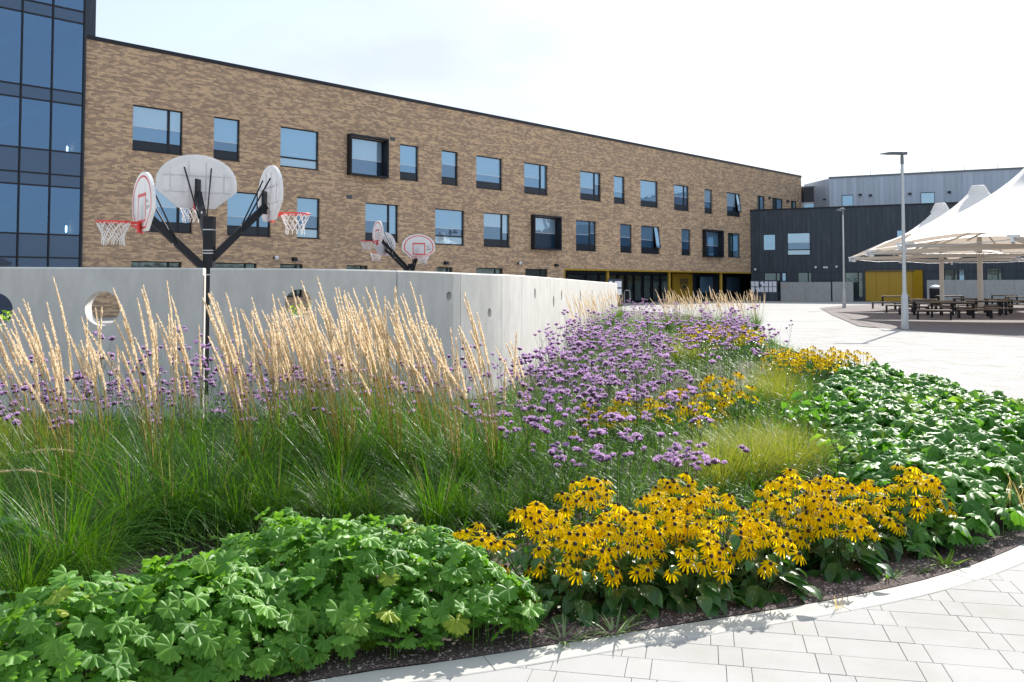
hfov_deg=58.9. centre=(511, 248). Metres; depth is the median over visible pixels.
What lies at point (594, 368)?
verbena
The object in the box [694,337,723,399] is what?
verbena
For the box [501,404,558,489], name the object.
verbena
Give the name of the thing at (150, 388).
verbena
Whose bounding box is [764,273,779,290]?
window
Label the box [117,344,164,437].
verbena
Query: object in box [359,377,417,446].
verbena
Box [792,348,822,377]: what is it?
black eyed flower plant
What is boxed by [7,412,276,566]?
arching grass tuft
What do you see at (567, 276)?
entrance window
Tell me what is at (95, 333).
verbena
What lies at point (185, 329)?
verbena
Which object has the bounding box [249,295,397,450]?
feather reed grass
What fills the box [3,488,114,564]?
arching grass tuft
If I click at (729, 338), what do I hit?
verbena
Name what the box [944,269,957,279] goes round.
window
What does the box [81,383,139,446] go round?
verbena
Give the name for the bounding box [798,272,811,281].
window
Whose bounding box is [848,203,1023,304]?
canopy
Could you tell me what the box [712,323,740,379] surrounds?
verbena
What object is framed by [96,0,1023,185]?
sky
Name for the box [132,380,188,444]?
verbena
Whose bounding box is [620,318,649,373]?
verbena
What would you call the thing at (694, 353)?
yellow sedge
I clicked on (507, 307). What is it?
concrete wall
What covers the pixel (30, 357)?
verbena
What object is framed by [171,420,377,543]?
arching grass tuft
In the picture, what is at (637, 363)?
verbena
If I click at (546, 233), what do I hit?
window
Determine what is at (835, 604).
weed
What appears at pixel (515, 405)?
verbena
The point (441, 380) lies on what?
verbena
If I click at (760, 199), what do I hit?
window
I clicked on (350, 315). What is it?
feather reed grass
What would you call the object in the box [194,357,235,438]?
verbena
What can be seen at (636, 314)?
court tarmac
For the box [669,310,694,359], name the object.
verbena
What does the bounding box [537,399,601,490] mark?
verbena
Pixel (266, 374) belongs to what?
verbena
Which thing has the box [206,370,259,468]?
verbena
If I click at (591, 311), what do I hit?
feather reed grass
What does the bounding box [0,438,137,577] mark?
arching grass tuft
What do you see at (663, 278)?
entrance window
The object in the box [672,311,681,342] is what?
verbena
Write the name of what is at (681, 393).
black eyed flower plant
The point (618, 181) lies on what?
window
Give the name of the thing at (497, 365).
verbena
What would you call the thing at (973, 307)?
picnic table
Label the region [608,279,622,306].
notice board
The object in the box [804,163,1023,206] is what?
grey clad building
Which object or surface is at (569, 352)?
verbena
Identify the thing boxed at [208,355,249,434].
verbena
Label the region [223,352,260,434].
verbena
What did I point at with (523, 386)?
verbena
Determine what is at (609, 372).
verbena
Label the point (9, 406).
verbena
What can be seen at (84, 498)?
arching grass tuft
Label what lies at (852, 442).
broad leaved plant
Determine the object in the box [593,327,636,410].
verbena
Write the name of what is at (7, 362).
feather reed grass
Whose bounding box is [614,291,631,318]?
feather reed grass
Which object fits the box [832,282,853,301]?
concrete screen wall
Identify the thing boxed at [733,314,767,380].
verbena
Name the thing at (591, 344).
verbena
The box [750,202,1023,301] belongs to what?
dark clad block
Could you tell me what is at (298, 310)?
shrub
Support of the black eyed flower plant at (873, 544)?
on the planting bed soil
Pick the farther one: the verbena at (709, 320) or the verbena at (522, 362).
the verbena at (709, 320)
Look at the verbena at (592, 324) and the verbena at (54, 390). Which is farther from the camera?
the verbena at (592, 324)
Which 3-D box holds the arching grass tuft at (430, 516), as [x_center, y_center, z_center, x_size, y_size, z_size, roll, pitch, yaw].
[-0.517,1.421,5.617,1.513,0.760,1.456,0,-2,8]
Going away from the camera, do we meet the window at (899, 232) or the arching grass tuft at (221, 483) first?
the arching grass tuft at (221, 483)
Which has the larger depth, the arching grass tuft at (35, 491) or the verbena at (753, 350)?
the verbena at (753, 350)
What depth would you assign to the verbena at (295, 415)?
7.25 m
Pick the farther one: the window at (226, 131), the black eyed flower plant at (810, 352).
the window at (226, 131)
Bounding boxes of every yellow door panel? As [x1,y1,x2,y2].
[672,273,692,300]
[865,270,922,301]
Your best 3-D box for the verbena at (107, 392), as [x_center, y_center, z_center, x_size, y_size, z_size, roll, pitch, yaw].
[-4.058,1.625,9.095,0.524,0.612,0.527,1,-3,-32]
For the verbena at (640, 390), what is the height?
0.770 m
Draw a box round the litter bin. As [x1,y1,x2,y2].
[929,285,939,300]
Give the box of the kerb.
[311,328,1023,681]
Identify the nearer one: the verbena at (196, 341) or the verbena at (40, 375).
the verbena at (40, 375)
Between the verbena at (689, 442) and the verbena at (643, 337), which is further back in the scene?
the verbena at (643, 337)
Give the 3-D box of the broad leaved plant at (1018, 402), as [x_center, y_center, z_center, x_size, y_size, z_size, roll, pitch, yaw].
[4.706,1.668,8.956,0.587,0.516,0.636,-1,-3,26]
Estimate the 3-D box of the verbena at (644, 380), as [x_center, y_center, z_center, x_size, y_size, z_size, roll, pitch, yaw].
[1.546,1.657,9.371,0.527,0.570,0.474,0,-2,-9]
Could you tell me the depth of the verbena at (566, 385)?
9.69 m
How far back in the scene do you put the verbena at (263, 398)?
9.09 m
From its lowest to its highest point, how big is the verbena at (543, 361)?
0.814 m
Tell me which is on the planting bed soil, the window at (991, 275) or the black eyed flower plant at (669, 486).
the black eyed flower plant at (669, 486)
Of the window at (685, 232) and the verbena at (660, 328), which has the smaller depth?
the verbena at (660, 328)
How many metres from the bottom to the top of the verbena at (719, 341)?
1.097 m
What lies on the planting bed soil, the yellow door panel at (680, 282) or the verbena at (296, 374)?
the verbena at (296, 374)
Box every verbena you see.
[0,382,52,462]
[0,384,18,434]
[0,384,33,493]
[0,385,72,503]
[2,355,47,440]
[13,368,79,445]
[27,381,85,464]
[39,368,84,454]
[43,377,117,450]
[45,391,91,438]
[49,387,94,461]
[65,384,109,440]
[74,331,130,452]
[81,381,132,434]
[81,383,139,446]
[82,375,130,450]
[85,351,132,464]
[97,352,151,449]
[108,381,161,449]
[116,367,168,436]
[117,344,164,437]
[118,398,175,454]
[122,346,167,458]
[126,367,181,439]
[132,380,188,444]
[137,376,187,455]
[161,326,195,434]
[166,344,199,440]
[167,362,224,457]
[176,355,225,446]
[186,359,216,436]
[187,343,227,438]
[189,333,238,430]
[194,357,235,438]
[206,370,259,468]
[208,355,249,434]
[209,393,261,465]
[214,386,253,446]
[215,362,266,451]
[222,368,276,456]
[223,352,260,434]
[233,378,288,434]
[241,394,309,475]
[243,362,288,435]
[244,362,273,430]
[250,365,298,440]
[254,385,282,421]
[258,343,291,441]
[278,378,307,407]
[288,356,328,420]
[292,367,343,420]
[294,353,335,434]
[306,387,369,457]
[321,356,372,438]
[327,375,384,442]
[335,368,372,419]
[344,331,378,405]
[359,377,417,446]
[376,364,417,411]
[380,361,434,420]
[386,384,421,442]
[400,359,450,440]
[409,365,451,431]
[420,350,464,435]
[420,368,469,443]
[446,388,506,450]
[447,359,481,442]
[450,342,495,428]
[464,386,507,449]
[464,393,504,461]
[474,399,526,458]
[491,353,525,435]
[495,387,536,444]
[497,408,573,515]
[499,352,545,420]
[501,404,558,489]
[505,360,528,425]
[507,342,560,442]
[509,389,573,496]
[510,367,556,458]
[511,356,545,416]
[512,341,555,437]
[514,354,543,424]
[514,359,554,403]
[515,347,573,480]
[525,364,580,445]
[528,347,564,423]
[529,330,559,398]
[529,422,597,521]
[530,443,610,512]
[532,351,566,444]
[532,429,604,525]
[535,343,566,399]
[537,341,598,497]
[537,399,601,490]
[538,352,601,493]
[540,323,574,387]
[540,379,614,514]
[544,320,574,365]
[545,323,572,385]
[546,333,585,402]
[546,369,583,421]
[547,336,573,399]
[548,373,605,443]
[550,308,580,386]
[553,323,579,388]
[553,357,579,420]
[555,365,592,409]
[556,335,590,405]
[559,319,580,387]
[559,348,592,425]
[564,328,591,386]
[564,339,595,407]
[567,321,593,376]
[567,403,625,476]
[568,360,608,415]
[569,318,588,361]
[569,326,593,384]
[570,345,605,423]
[572,315,586,367]
[572,359,620,454]
[572,364,628,469]
[574,313,594,360]
[574,351,617,447]
[574,356,618,424]
[577,338,613,439]
[578,323,610,392]
[580,309,604,372]
[580,353,636,490]
[582,326,616,403]
[584,309,611,360]
[584,393,635,465]
[585,324,615,375]
[585,356,623,408]
[587,332,620,397]
[588,323,619,391]
[588,379,625,428]
[588,412,659,530]
[590,319,626,384]
[591,325,617,370]
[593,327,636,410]
[596,338,638,405]
[597,318,624,370]
[598,327,633,392]
[600,327,625,386]
[600,412,654,487]
[602,307,626,357]
[602,432,658,519]
[603,333,640,411]
[603,371,645,429]
[604,304,619,350]
[604,319,640,379]
[604,351,633,413]
[606,343,671,477]
[607,319,625,368]
[607,323,635,392]
[607,383,658,437]
[614,353,662,457]
[614,394,666,461]
[617,312,632,379]
[617,339,659,404]
[618,324,647,383]
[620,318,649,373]
[621,335,652,394]
[621,364,662,444]
[623,332,666,408]
[625,363,658,422]
[626,357,674,414]
[627,432,719,515]
[628,321,663,392]
[631,310,654,351]
[631,390,689,454]
[633,326,661,379]
[634,312,659,360]
[634,353,692,482]
[637,321,661,388]
[637,331,682,403]
[639,308,663,394]
[639,344,681,420]
[640,379,679,425]
[642,360,688,419]
[644,305,654,343]
[645,315,673,376]
[646,319,672,380]
[646,438,717,508]
[652,328,689,389]
[654,322,684,386]
[656,323,676,374]
[656,446,717,497]
[658,310,681,346]
[659,335,685,390]
[660,386,715,486]
[664,444,750,527]
[666,356,720,453]
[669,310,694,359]
[670,302,680,340]
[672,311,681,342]
[674,321,692,361]
[674,329,707,391]
[676,316,702,377]
[676,327,705,385]
[678,315,705,371]
[679,325,704,375]
[685,319,716,391]
[691,309,715,382]
[692,322,712,379]
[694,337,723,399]
[697,319,718,377]
[698,315,717,366]
[702,313,732,376]
[704,321,741,396]
[708,324,734,373]
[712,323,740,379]
[713,319,733,390]
[713,323,733,370]
[715,331,739,383]
[716,310,733,359]
[721,306,744,377]
[721,309,746,377]
[725,317,753,388]
[726,315,750,365]
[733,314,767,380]
[733,316,768,387]
[739,305,765,368]
[740,332,760,380]
[747,336,768,385]
[748,332,777,390]
[762,319,793,372]
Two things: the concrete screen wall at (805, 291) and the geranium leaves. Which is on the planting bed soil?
the geranium leaves
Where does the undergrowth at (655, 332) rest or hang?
on the planting bed soil
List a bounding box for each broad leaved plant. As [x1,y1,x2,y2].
[0,513,54,583]
[0,588,39,649]
[767,402,819,437]
[770,404,828,445]
[785,390,831,422]
[794,400,852,426]
[810,434,870,464]
[901,393,939,410]
[909,395,962,413]
[944,388,978,402]
[955,390,1023,415]
[981,404,1023,424]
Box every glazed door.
[625,275,633,300]
[634,275,642,300]
[643,275,651,300]
[652,275,659,300]
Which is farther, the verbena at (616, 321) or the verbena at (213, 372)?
the verbena at (616, 321)
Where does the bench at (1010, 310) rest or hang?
on the tarmac under canopies at (1007, 325)
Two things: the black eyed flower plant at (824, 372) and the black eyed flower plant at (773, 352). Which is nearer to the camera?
the black eyed flower plant at (824, 372)
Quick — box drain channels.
[695,308,1023,348]
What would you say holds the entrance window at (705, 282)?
in the brick school building at (467, 191)
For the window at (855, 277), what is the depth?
87.41 m
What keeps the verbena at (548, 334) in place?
on the planting bed soil
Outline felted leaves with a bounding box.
[806,360,1023,559]
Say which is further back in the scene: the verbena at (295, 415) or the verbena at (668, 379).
the verbena at (668, 379)
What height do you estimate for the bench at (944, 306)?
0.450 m
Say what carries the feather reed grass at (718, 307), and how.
on the planting bed soil
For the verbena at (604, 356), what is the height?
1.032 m
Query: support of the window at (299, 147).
in the brick school building at (467, 191)
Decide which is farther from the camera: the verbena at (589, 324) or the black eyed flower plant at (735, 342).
the black eyed flower plant at (735, 342)
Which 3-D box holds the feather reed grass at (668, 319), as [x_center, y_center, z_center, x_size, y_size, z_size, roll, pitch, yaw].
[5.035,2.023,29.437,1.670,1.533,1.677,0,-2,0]
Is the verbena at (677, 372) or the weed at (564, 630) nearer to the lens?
the weed at (564, 630)
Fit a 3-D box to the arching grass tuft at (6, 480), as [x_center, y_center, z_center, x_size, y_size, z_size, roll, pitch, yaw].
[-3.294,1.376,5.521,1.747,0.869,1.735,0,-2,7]
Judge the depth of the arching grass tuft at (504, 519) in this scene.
5.70 m
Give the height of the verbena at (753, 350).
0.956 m
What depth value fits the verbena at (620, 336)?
9.55 m
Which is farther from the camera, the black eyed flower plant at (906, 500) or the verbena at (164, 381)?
the verbena at (164, 381)
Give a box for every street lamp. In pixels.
[836,208,845,307]
[880,151,908,328]
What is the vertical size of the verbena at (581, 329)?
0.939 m
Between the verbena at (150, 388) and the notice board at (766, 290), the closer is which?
the verbena at (150, 388)
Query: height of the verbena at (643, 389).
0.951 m
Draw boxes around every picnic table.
[882,296,908,305]
[908,299,937,311]
[912,300,953,315]
[930,302,974,317]
[935,295,964,304]
[953,298,987,309]
[966,300,1006,314]
[975,298,1012,308]
[991,295,1017,303]
[999,300,1023,313]
[1004,296,1023,304]
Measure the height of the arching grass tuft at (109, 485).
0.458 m
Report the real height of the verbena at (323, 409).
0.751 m
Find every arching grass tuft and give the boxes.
[0,411,97,545]
[0,434,222,601]
[0,438,109,527]
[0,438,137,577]
[0,475,150,604]
[0,534,60,603]
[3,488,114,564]
[5,448,182,545]
[6,488,184,599]
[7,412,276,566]
[60,456,155,513]
[68,421,277,546]
[91,402,328,552]
[148,437,327,553]
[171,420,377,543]
[174,455,261,511]
[225,409,455,529]
[252,458,351,520]
[307,445,429,526]
[314,423,541,543]
[354,460,453,530]
[394,446,528,539]
[438,452,580,539]
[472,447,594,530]
[494,441,626,516]
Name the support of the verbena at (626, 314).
on the planting bed soil
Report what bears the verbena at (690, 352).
on the planting bed soil
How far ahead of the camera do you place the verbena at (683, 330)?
15.56 m
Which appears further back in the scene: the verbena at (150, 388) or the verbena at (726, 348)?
the verbena at (726, 348)
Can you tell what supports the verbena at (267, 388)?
on the planting bed soil
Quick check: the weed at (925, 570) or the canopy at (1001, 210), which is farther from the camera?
the canopy at (1001, 210)
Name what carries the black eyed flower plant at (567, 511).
on the planting bed soil
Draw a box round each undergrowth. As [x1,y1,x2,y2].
[0,374,791,596]
[524,310,862,427]
[529,362,865,535]
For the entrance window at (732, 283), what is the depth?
94.47 m
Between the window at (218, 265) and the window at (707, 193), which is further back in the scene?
the window at (707, 193)
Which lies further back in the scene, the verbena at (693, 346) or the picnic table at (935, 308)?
the picnic table at (935, 308)
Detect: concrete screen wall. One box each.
[781,282,830,300]
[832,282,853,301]
[927,280,1023,302]
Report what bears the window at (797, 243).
in the dark clad block
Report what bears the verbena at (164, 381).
on the planting bed soil
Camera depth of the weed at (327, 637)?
3.85 m
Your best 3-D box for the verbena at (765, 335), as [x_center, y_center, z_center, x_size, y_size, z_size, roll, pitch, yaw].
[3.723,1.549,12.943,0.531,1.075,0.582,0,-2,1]
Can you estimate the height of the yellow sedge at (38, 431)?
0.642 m
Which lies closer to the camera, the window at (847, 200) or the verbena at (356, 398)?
the verbena at (356, 398)
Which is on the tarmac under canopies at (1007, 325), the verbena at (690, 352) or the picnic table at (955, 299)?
the picnic table at (955, 299)
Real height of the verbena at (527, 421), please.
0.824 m
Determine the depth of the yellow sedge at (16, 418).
8.11 m
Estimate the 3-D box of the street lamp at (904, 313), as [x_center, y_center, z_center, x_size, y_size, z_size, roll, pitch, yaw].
[13.563,-0.307,32.107,0.920,6.338,0.319,0,-2,0]
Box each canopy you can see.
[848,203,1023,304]
[849,185,1023,312]
[865,168,1023,256]
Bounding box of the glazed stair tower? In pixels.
[0,0,95,318]
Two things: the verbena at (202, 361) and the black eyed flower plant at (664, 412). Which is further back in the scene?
the black eyed flower plant at (664, 412)
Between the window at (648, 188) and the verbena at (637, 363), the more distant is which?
the window at (648, 188)
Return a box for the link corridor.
[801,186,813,207]
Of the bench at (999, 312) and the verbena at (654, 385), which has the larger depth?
the bench at (999, 312)
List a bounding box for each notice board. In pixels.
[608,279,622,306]
[751,280,777,300]
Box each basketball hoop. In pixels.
[95,155,310,394]
[360,221,434,270]
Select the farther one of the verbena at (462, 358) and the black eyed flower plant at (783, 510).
the verbena at (462, 358)
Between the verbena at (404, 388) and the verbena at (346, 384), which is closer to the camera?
the verbena at (404, 388)
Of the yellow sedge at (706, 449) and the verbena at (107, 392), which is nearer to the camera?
the yellow sedge at (706, 449)
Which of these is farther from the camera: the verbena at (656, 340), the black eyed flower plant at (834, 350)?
the black eyed flower plant at (834, 350)
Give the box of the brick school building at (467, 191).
[82,35,801,316]
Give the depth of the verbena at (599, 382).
7.99 m
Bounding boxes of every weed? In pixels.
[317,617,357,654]
[356,638,386,650]
[540,616,594,646]
[581,604,644,639]
[607,606,649,630]
[834,596,847,608]
[877,565,905,580]
[906,564,934,574]
[928,549,973,569]
[996,468,1023,516]
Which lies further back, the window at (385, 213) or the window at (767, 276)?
the window at (767, 276)
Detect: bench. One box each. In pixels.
[872,302,895,308]
[885,304,912,312]
[898,306,929,314]
[916,309,951,319]
[928,305,956,313]
[939,307,971,315]
[957,309,992,318]
[975,307,1000,315]
[983,305,1012,312]
[986,307,1023,316]
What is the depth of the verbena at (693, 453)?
6.42 m
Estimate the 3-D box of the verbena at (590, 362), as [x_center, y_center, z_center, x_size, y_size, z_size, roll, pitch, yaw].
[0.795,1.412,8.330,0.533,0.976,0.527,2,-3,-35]
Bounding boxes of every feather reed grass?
[0,276,208,518]
[0,302,140,500]
[2,308,208,492]
[16,282,274,508]
[85,296,268,484]
[106,291,363,516]
[180,294,365,491]
[212,298,355,455]
[217,287,404,479]
[235,277,435,506]
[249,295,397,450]
[263,288,465,485]
[292,286,508,500]
[301,309,409,443]
[309,300,446,442]
[335,282,530,489]
[347,313,553,502]
[350,294,486,450]
[388,291,605,500]
[462,341,627,488]
[559,293,605,355]
[574,293,611,346]
[581,290,618,333]
[590,293,610,327]
[597,289,617,331]
[603,291,621,326]
[609,289,626,322]
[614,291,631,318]
[649,287,683,332]
[666,288,696,329]
[674,291,701,326]
[678,291,717,328]
[692,287,722,326]
[702,289,726,325]
[716,290,757,331]
[722,289,761,328]
[736,289,766,330]
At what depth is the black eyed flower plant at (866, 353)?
13.74 m
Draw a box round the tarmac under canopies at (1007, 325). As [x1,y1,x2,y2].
[821,304,1023,337]
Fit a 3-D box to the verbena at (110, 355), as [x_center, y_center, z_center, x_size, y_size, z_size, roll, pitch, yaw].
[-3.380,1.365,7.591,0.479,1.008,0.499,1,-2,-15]
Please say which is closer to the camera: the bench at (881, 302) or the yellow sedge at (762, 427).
the yellow sedge at (762, 427)
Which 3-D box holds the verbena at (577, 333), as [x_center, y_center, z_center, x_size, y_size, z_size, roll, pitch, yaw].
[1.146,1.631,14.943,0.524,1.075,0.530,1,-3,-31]
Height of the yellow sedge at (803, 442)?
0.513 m
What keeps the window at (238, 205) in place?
in the brick school building at (467, 191)
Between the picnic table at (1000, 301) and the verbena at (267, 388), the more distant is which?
the picnic table at (1000, 301)
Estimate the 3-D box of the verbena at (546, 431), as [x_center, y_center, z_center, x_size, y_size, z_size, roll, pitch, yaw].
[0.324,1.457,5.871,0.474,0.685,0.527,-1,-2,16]
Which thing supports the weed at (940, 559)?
on the planting bed soil
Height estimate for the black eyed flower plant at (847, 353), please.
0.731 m
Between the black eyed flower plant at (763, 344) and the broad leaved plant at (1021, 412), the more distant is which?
the black eyed flower plant at (763, 344)
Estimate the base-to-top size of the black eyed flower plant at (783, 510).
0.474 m
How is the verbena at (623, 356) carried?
on the planting bed soil
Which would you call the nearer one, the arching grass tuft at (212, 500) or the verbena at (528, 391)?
the arching grass tuft at (212, 500)
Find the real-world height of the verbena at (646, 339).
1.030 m
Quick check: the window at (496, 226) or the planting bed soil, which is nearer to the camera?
the planting bed soil
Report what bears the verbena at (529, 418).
on the planting bed soil
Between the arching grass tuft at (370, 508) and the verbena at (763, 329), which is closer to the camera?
the arching grass tuft at (370, 508)
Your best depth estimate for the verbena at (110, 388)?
8.47 m
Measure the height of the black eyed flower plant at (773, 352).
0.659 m
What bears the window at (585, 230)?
in the brick school building at (467, 191)
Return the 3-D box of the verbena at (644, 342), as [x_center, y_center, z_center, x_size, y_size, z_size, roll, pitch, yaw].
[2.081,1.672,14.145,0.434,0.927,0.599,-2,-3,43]
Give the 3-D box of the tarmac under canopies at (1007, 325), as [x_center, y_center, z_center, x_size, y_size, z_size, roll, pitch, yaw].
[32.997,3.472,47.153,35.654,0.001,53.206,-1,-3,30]
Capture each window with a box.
[131,261,180,267]
[132,105,182,155]
[146,189,192,233]
[214,117,239,161]
[215,263,255,267]
[227,192,270,236]
[280,127,318,170]
[280,264,302,296]
[297,197,318,238]
[347,133,388,178]
[347,265,366,269]
[365,203,398,242]
[400,144,418,181]
[435,208,464,245]
[436,267,451,271]
[442,150,458,185]
[476,155,502,190]
[476,268,501,273]
[484,213,509,247]
[524,162,547,195]
[525,269,546,276]
[531,214,561,250]
[565,274,585,280]
[576,220,594,250]
[580,171,600,201]
[586,274,597,281]
[598,275,616,281]
[614,176,623,203]
[618,275,624,301]
[620,224,630,252]
[640,180,657,207]
[641,226,660,253]
[660,275,666,300]
[674,185,687,210]
[682,229,690,255]
[699,276,713,293]
[702,229,723,257]
[704,189,711,213]
[725,276,739,292]
[727,192,741,216]
[728,233,740,257]
[757,196,763,208]
[763,234,775,249]
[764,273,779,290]
[772,198,781,208]
[782,273,785,281]
[787,232,809,255]
[791,201,795,207]
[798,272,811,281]
[804,204,813,207]
[842,195,852,205]
[845,272,862,297]
[896,230,901,236]
[920,192,934,202]
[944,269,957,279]
[959,269,964,279]
[986,268,1001,279]
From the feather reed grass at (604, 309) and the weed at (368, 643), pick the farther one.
the feather reed grass at (604, 309)
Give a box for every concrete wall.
[0,267,205,420]
[208,268,616,418]
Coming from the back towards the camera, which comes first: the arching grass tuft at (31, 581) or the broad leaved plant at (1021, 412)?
the broad leaved plant at (1021, 412)
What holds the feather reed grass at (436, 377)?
on the planting bed soil
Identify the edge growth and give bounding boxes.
[755,330,836,366]
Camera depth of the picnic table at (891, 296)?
67.80 m
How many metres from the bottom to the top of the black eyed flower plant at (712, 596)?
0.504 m
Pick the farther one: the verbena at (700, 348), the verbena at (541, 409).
the verbena at (700, 348)
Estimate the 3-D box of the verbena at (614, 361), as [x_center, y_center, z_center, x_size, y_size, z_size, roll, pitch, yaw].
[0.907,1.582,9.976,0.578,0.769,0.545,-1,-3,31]
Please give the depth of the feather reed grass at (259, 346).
7.97 m
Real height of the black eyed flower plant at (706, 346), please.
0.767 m
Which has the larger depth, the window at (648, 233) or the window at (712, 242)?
the window at (712, 242)
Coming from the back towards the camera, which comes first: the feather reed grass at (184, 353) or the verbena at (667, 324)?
the verbena at (667, 324)
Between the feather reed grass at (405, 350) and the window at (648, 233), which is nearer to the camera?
the feather reed grass at (405, 350)
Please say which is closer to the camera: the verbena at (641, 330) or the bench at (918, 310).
the verbena at (641, 330)
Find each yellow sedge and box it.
[0,399,52,453]
[0,400,80,456]
[0,413,74,486]
[1,396,49,444]
[637,419,791,499]
[654,420,749,476]
[661,330,692,362]
[671,335,721,366]
[687,407,820,492]
[693,404,803,462]
[727,404,824,464]
[728,409,845,485]
[729,358,804,407]
[730,351,820,396]
[749,358,830,411]
[762,416,856,474]
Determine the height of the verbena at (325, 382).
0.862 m
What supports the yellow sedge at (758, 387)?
on the planting bed soil
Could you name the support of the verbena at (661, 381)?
on the planting bed soil
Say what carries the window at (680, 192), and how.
in the brick school building at (467, 191)
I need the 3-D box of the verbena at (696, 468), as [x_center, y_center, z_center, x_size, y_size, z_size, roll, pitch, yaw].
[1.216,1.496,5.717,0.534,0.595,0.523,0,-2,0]
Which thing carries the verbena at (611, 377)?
on the planting bed soil
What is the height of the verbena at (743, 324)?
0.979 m
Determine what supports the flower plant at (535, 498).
on the planting bed soil
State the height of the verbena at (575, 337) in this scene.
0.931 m
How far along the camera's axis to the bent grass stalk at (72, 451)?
5.85 m
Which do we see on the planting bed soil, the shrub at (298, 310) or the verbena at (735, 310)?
the verbena at (735, 310)
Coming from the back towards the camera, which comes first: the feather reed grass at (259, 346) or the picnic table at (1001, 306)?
the picnic table at (1001, 306)
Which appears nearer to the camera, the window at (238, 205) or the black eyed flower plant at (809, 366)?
the black eyed flower plant at (809, 366)
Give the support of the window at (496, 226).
in the brick school building at (467, 191)
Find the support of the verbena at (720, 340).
on the planting bed soil
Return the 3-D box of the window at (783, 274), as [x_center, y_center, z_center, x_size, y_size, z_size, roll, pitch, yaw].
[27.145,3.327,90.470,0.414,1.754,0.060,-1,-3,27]
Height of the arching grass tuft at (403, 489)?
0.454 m
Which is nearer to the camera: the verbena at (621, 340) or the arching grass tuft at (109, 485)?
the arching grass tuft at (109, 485)
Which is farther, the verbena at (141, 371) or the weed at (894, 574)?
the verbena at (141, 371)
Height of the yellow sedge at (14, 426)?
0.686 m
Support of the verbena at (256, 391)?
on the planting bed soil
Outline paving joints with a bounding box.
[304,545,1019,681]
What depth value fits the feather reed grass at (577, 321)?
19.43 m
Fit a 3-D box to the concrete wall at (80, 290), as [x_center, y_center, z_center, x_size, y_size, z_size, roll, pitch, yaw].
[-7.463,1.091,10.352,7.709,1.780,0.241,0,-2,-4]
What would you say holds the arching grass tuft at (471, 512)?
on the planting bed soil
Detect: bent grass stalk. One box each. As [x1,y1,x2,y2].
[1,467,127,549]
[22,449,144,500]
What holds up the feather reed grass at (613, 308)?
on the planting bed soil
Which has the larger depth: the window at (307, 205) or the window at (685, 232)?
the window at (685, 232)
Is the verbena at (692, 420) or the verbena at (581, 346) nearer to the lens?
the verbena at (692, 420)
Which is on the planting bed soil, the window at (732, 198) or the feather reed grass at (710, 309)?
the feather reed grass at (710, 309)
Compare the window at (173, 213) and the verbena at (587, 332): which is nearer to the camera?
the verbena at (587, 332)
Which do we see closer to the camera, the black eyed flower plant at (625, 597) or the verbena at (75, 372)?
the black eyed flower plant at (625, 597)
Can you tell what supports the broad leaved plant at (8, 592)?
on the planting bed soil
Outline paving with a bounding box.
[332,328,1023,681]
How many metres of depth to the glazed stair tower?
42.30 m
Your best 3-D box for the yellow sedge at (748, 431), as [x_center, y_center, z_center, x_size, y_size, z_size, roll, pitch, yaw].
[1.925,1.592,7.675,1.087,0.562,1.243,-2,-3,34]
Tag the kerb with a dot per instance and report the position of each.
(581, 648)
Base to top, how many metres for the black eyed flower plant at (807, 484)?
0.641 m
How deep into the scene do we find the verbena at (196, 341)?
9.57 m
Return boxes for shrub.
[1,310,10,326]
[287,300,310,315]
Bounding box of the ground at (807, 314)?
[0,299,1023,327]
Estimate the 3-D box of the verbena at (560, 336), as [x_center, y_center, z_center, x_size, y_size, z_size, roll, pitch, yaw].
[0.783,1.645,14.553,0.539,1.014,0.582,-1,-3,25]
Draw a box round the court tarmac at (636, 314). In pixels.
[102,311,700,411]
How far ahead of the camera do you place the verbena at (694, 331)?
13.98 m
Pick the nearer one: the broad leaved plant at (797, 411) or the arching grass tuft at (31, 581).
the arching grass tuft at (31, 581)
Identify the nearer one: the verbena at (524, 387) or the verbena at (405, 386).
the verbena at (405, 386)
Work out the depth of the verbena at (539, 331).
12.01 m
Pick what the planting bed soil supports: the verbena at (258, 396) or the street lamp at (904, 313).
the verbena at (258, 396)
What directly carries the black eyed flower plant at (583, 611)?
on the planting bed soil
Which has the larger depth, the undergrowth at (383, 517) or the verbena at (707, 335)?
the verbena at (707, 335)
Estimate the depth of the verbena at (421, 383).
9.28 m
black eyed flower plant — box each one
[430,521,509,604]
[495,501,589,613]
[524,520,647,626]
[540,476,644,586]
[561,401,615,450]
[569,503,698,619]
[599,400,645,449]
[601,394,653,433]
[605,491,705,596]
[620,513,752,619]
[633,397,678,449]
[637,471,725,560]
[644,389,688,434]
[655,485,773,602]
[658,387,701,429]
[670,325,696,346]
[677,400,719,447]
[681,328,718,359]
[686,330,719,359]
[693,391,738,436]
[695,374,742,423]
[702,329,723,351]
[707,331,742,359]
[713,518,821,611]
[721,331,746,355]
[721,371,765,430]
[730,496,813,588]
[734,327,759,352]
[734,468,859,567]
[736,330,772,360]
[742,328,777,358]
[751,348,786,381]
[769,350,807,378]
[771,347,806,370]
[772,351,805,390]
[773,353,812,390]
[791,473,893,575]
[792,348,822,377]
[794,498,893,583]
[797,345,823,373]
[797,348,827,382]
[805,352,846,384]
[806,353,840,385]
[818,348,849,377]
[820,346,853,370]
[833,349,860,367]
[835,478,923,562]
[847,350,875,367]
[866,464,976,555]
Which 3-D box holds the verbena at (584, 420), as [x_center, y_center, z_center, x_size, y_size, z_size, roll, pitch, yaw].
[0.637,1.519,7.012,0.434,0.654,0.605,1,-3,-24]
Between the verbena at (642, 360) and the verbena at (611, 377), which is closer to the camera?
the verbena at (611, 377)
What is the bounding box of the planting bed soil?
[0,319,1023,681]
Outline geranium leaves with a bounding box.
[0,507,544,681]
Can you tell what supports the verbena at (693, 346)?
on the planting bed soil

